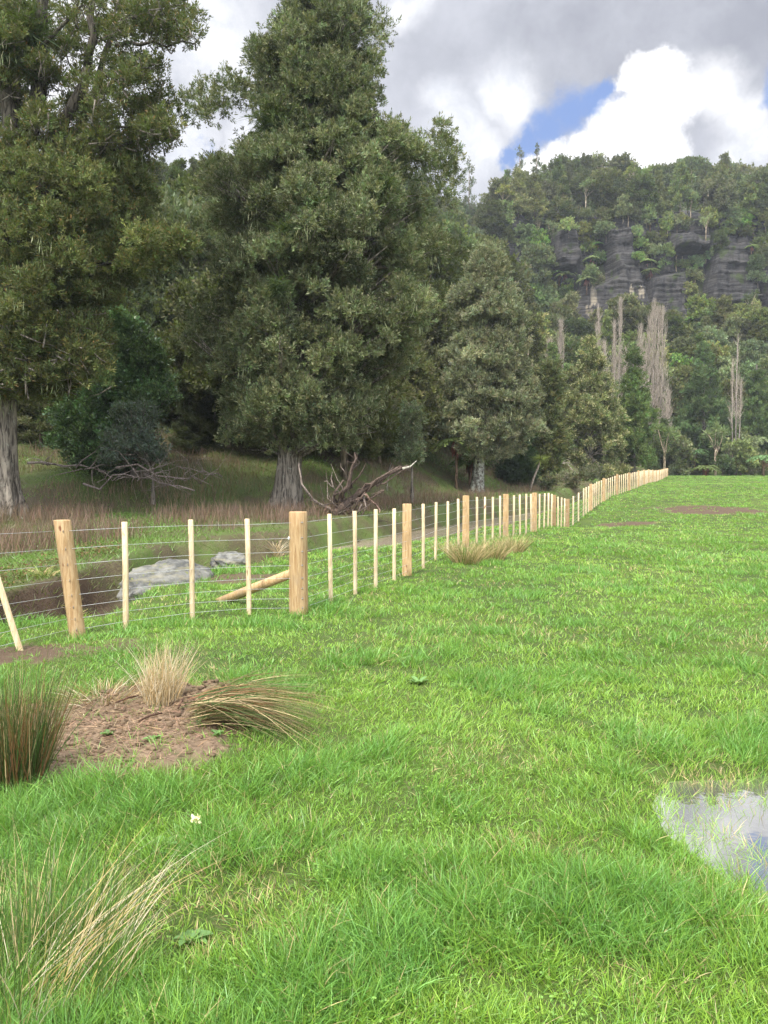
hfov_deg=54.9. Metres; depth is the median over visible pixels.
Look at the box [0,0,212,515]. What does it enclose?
podocarp tree
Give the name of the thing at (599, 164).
umbrella tree
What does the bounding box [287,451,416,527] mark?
fallen tree
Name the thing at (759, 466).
shrub
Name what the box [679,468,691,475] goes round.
shrub
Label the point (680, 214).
shrub
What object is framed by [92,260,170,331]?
podocarp tree
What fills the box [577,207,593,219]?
shrub
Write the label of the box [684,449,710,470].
tree fern
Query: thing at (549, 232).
shrub
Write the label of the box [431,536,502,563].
sedge clump
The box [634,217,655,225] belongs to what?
shrub
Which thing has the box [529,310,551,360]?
tree
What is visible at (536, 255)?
tree
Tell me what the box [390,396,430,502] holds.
shrub tree
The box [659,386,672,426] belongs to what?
leafless poplar
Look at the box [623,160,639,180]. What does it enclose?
umbrella tree
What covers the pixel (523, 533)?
fence line grass
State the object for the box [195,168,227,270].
podocarp tree
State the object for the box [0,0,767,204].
sky
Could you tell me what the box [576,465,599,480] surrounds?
shrub
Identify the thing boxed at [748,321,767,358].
podocarp tree
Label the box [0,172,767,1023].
ground
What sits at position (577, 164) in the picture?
podocarp tree
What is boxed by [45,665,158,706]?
dry grass tuft
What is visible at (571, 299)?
tree
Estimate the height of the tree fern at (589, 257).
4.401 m
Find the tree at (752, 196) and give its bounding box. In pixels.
[736,181,767,219]
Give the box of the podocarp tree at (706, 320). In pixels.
[697,315,713,339]
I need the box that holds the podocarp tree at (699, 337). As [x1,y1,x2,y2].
[694,332,706,364]
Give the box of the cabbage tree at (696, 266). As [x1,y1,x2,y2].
[689,264,699,281]
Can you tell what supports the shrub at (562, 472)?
on the ground at (100, 606)
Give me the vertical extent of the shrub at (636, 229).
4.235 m
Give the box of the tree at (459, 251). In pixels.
[446,235,473,280]
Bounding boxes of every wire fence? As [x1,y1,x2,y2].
[0,531,65,650]
[53,493,569,637]
[570,468,667,525]
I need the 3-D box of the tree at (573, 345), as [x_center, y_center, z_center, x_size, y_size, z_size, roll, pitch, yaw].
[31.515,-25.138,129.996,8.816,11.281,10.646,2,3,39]
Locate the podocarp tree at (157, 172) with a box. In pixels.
[149,158,166,190]
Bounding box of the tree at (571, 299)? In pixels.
[552,290,582,317]
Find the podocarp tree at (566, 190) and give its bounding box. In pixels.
[548,175,578,218]
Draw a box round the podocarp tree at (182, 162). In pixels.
[171,155,186,169]
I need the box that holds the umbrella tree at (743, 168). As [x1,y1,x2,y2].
[735,162,757,174]
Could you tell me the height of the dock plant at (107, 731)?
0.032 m
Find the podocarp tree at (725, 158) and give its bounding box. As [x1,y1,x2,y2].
[714,151,735,174]
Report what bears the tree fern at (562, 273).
on the ground at (100, 606)
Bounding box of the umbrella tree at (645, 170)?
[638,166,652,174]
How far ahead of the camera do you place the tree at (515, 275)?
105.01 m
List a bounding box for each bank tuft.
[18,564,59,577]
[262,540,288,557]
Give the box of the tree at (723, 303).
[711,294,733,329]
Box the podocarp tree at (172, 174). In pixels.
[162,164,183,197]
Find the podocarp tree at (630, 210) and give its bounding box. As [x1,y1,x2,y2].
[624,173,647,216]
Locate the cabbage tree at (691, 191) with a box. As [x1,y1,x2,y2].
[683,189,699,218]
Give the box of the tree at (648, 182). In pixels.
[623,170,661,211]
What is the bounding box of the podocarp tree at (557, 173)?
[548,159,568,194]
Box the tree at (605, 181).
[584,166,626,210]
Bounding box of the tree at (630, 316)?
[608,305,653,351]
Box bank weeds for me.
[0,538,121,588]
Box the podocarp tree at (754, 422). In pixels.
[733,365,767,453]
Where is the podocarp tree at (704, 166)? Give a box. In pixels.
[693,162,713,205]
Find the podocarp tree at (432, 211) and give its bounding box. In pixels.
[419,203,438,226]
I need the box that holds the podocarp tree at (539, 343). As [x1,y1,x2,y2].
[520,315,546,403]
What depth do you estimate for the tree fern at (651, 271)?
167.52 m
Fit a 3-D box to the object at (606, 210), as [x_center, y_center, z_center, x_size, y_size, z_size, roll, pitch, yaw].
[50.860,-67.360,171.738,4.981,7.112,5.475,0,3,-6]
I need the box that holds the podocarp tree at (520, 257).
[519,247,543,285]
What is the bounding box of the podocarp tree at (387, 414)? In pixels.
[264,249,415,479]
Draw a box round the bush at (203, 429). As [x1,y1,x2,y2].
[171,402,219,445]
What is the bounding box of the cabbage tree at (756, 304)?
[750,297,762,311]
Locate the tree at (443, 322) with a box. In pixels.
[387,295,455,388]
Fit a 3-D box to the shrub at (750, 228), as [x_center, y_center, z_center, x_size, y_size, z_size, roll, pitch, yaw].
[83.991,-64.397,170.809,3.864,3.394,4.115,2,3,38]
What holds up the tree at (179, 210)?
on the ground at (100, 606)
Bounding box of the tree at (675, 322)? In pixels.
[664,313,684,340]
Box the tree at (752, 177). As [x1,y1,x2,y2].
[732,168,767,207]
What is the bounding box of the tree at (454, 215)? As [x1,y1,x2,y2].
[436,208,471,234]
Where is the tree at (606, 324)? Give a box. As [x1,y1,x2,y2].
[600,316,616,352]
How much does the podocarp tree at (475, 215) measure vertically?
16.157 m
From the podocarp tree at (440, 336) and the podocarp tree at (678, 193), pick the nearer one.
the podocarp tree at (440, 336)
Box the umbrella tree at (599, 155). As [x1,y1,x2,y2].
[591,150,608,163]
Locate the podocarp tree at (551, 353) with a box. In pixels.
[542,342,565,374]
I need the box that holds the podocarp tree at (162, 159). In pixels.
[158,156,168,184]
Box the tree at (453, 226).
[433,218,481,257]
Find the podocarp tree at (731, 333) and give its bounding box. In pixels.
[722,317,746,358]
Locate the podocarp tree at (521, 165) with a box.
[511,145,525,177]
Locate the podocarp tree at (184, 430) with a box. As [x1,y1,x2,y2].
[165,395,206,452]
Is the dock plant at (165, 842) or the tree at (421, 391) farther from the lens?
the tree at (421, 391)
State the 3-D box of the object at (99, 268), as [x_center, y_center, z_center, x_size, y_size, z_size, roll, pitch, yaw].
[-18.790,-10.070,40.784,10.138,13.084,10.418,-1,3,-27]
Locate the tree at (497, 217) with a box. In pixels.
[473,198,514,237]
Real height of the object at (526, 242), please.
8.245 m
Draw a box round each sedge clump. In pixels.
[427,538,465,553]
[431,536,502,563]
[458,532,522,560]
[485,530,543,552]
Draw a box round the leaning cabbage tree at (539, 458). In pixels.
[529,454,549,490]
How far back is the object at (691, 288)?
162.29 m
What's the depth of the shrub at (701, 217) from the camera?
168.87 m
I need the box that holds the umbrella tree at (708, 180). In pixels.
[701,178,714,195]
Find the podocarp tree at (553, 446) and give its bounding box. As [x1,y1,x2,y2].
[531,355,577,476]
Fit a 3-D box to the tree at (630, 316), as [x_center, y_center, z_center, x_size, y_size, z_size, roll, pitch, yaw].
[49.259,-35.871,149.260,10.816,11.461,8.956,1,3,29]
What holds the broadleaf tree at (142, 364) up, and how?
on the ground at (100, 606)
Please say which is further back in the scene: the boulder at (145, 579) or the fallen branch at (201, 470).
the fallen branch at (201, 470)
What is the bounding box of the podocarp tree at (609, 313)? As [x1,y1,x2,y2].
[600,309,622,339]
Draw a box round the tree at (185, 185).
[157,169,224,205]
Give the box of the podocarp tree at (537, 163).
[530,142,541,174]
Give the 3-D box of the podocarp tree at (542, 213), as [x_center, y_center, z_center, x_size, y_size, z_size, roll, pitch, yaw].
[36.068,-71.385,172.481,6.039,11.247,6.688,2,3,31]
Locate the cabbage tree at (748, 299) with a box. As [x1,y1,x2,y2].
[741,288,759,306]
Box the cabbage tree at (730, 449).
[721,443,735,474]
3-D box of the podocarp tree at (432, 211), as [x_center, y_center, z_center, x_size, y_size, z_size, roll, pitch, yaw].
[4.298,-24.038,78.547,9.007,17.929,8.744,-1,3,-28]
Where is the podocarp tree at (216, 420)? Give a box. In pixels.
[204,388,232,441]
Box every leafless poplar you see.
[541,317,566,370]
[587,306,611,384]
[608,293,629,396]
[635,298,671,466]
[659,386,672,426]
[727,331,745,474]
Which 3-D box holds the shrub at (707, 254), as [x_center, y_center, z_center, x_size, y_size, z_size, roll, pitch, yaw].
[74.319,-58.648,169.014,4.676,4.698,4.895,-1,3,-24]
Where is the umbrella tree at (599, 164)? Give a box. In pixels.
[588,155,609,170]
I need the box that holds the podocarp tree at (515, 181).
[510,167,530,214]
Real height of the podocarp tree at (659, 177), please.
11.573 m
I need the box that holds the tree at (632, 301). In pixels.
[605,292,646,314]
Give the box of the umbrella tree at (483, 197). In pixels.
[478,192,488,202]
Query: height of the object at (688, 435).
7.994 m
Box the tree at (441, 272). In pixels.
[384,221,464,333]
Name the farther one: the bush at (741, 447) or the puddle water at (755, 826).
the bush at (741, 447)
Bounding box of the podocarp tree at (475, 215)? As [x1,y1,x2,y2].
[470,201,483,229]
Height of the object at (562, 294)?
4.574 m
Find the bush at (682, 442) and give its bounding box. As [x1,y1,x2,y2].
[662,429,699,475]
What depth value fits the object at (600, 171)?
193.25 m
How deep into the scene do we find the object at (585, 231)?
169.38 m
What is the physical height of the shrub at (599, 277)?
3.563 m
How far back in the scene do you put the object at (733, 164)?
208.16 m
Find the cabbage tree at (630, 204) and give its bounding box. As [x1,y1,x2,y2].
[625,203,634,226]
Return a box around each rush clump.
[0,642,123,790]
[0,754,271,1023]
[181,660,360,752]
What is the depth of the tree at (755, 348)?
144.36 m
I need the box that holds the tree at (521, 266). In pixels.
[504,249,545,321]
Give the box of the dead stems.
[15,675,288,783]
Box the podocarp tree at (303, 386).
[166,0,467,510]
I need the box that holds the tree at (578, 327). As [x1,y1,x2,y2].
[559,317,594,349]
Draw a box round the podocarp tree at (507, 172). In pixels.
[504,169,511,178]
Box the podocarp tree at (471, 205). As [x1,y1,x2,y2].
[460,156,477,214]
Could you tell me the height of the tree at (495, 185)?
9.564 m
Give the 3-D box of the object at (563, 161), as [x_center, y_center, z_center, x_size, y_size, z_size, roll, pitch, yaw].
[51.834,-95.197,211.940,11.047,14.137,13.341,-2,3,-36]
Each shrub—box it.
[96,397,171,504]
[490,428,542,485]
[537,477,557,489]
[543,279,557,290]
[544,227,558,240]
[545,210,556,217]
[545,215,556,228]
[545,472,564,485]
[553,212,565,221]
[555,468,575,480]
[558,215,579,237]
[562,470,587,488]
[564,204,581,217]
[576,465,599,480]
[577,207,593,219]
[580,238,599,255]
[584,250,606,266]
[587,218,599,229]
[587,465,605,478]
[593,220,617,235]
[594,271,605,283]
[600,206,616,220]
[630,210,641,221]
[631,224,643,241]
[631,251,646,260]
[633,235,650,251]
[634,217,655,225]
[641,229,656,241]
[655,216,675,237]
[657,257,672,267]
[659,228,671,238]
[662,210,674,219]
[668,467,676,475]
[673,211,687,224]
[675,212,689,220]
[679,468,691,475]
[680,218,694,230]
[685,268,704,282]
[688,254,705,265]
[689,469,700,475]
[690,329,701,337]
[694,213,711,225]
[700,211,714,224]
[702,246,714,259]
[706,451,736,475]
[710,207,722,218]
[721,456,751,475]
[734,223,754,235]
[738,225,754,236]
[743,467,759,475]
[750,236,767,248]
[752,450,767,470]
[754,243,767,259]
[755,229,767,238]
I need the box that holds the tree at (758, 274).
[745,269,767,287]
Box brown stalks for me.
[0,419,564,558]
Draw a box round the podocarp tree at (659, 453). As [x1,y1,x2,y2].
[644,418,684,470]
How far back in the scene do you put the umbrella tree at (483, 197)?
212.70 m
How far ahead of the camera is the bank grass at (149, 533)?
24.63 m
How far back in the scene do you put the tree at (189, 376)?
38.07 m
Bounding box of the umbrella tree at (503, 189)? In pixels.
[495,182,514,200]
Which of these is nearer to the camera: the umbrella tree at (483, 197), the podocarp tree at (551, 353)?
the podocarp tree at (551, 353)
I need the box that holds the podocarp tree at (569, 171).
[563,161,579,193]
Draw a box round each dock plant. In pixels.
[100,729,114,734]
[142,735,160,741]
[150,836,177,854]
[174,928,212,945]
[210,729,223,735]
[408,676,428,683]
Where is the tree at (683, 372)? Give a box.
[664,364,694,411]
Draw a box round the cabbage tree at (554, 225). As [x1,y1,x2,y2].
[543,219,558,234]
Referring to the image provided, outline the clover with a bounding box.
[1,598,758,1023]
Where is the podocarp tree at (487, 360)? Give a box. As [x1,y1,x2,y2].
[430,238,552,492]
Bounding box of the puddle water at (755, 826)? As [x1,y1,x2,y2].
[653,776,767,904]
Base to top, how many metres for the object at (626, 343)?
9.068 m
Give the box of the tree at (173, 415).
[158,364,205,423]
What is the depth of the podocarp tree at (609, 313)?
148.37 m
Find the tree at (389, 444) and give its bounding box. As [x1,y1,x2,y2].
[359,394,403,462]
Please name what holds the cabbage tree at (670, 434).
on the ground at (100, 606)
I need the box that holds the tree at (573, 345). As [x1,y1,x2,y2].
[545,336,586,365]
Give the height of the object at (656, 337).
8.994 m
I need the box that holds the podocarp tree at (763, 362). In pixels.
[757,358,767,380]
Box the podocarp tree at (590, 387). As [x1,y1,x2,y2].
[557,333,633,482]
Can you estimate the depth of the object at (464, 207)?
210.07 m
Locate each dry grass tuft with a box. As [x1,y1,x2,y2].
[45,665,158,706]
[112,630,206,707]
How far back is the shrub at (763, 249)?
167.59 m
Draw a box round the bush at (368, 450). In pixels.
[328,417,384,460]
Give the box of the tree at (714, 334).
[700,325,729,348]
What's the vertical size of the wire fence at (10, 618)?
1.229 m
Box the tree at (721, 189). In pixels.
[698,175,739,212]
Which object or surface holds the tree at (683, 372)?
on the ground at (100, 606)
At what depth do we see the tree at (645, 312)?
147.02 m
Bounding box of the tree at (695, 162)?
[672,155,709,192]
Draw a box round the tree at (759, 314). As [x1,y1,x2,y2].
[743,306,767,342]
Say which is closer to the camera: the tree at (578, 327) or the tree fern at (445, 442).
the tree fern at (445, 442)
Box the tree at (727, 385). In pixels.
[719,379,749,414]
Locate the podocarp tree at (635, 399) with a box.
[593,345,661,479]
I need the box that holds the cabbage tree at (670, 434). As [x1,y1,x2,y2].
[652,420,680,468]
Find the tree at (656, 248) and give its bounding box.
[644,242,663,265]
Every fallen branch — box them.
[23,441,119,491]
[83,449,168,489]
[116,436,231,493]
[140,453,194,490]
[175,458,222,476]
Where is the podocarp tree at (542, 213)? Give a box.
[524,181,549,219]
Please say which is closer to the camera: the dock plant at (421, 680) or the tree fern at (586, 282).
the dock plant at (421, 680)
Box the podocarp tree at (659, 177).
[651,169,673,210]
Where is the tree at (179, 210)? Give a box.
[118,181,226,337]
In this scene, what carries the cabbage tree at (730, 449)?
on the ground at (100, 606)
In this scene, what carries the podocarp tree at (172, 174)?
on the ground at (100, 606)
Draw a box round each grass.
[0,420,607,620]
[0,533,767,675]
[0,653,767,1023]
[56,523,559,637]
[431,475,767,538]
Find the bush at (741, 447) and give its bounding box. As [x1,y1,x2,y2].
[719,437,758,473]
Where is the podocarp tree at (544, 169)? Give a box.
[538,164,551,181]
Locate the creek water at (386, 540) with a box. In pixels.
[324,510,547,551]
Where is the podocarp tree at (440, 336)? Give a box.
[415,281,445,438]
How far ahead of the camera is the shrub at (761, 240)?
168.68 m
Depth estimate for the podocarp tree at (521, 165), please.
212.43 m
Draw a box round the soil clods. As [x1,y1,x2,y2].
[8,679,270,783]
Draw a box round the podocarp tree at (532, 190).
[522,172,547,217]
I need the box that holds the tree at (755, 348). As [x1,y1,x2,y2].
[735,338,767,363]
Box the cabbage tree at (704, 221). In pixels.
[699,213,711,240]
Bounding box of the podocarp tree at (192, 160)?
[187,156,196,175]
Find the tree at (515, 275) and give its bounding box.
[506,261,541,336]
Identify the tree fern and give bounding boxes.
[430,437,474,489]
[447,457,491,484]
[551,270,562,285]
[553,271,576,280]
[576,276,596,294]
[583,255,603,264]
[640,258,657,278]
[640,268,660,278]
[674,456,700,466]
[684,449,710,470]
[691,465,720,475]
[743,244,759,253]
[747,455,767,475]
[755,436,767,444]
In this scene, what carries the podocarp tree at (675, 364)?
on the ground at (100, 606)
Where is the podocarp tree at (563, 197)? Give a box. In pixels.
[551,175,572,212]
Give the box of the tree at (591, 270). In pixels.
[577,262,599,285]
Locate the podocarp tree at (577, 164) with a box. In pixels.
[571,157,584,175]
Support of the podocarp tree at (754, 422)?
on the ground at (100, 606)
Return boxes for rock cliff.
[489,209,767,319]
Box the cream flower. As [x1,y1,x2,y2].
[191,813,201,830]
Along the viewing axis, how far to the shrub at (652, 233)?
168.88 m
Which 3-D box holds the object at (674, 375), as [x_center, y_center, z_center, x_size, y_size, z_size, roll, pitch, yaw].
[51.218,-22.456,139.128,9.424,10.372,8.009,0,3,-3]
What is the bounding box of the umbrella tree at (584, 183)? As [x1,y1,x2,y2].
[579,177,597,207]
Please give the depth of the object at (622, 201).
168.83 m
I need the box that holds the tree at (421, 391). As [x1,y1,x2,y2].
[380,342,453,454]
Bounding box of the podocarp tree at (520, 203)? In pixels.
[507,168,533,217]
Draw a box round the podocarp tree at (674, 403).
[668,397,682,428]
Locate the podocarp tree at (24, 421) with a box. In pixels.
[17,388,58,443]
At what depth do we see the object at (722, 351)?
143.25 m
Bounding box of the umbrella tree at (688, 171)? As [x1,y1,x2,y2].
[672,166,696,213]
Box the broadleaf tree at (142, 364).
[38,303,184,476]
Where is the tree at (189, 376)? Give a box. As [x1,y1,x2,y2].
[148,261,256,446]
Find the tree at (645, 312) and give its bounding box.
[628,304,672,341]
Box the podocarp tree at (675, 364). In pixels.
[671,361,686,400]
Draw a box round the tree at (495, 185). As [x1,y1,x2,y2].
[485,177,517,206]
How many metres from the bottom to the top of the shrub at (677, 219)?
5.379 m
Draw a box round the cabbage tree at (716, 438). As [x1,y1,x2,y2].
[701,421,728,475]
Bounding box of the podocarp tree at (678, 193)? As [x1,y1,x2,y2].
[666,161,701,212]
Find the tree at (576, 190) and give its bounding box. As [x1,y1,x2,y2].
[567,173,593,207]
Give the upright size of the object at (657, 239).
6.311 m
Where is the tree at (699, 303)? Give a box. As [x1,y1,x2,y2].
[684,293,717,328]
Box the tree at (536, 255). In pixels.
[518,243,558,284]
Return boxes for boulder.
[116,558,213,603]
[210,551,245,568]
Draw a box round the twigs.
[115,694,196,721]
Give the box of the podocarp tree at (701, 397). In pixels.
[669,341,741,464]

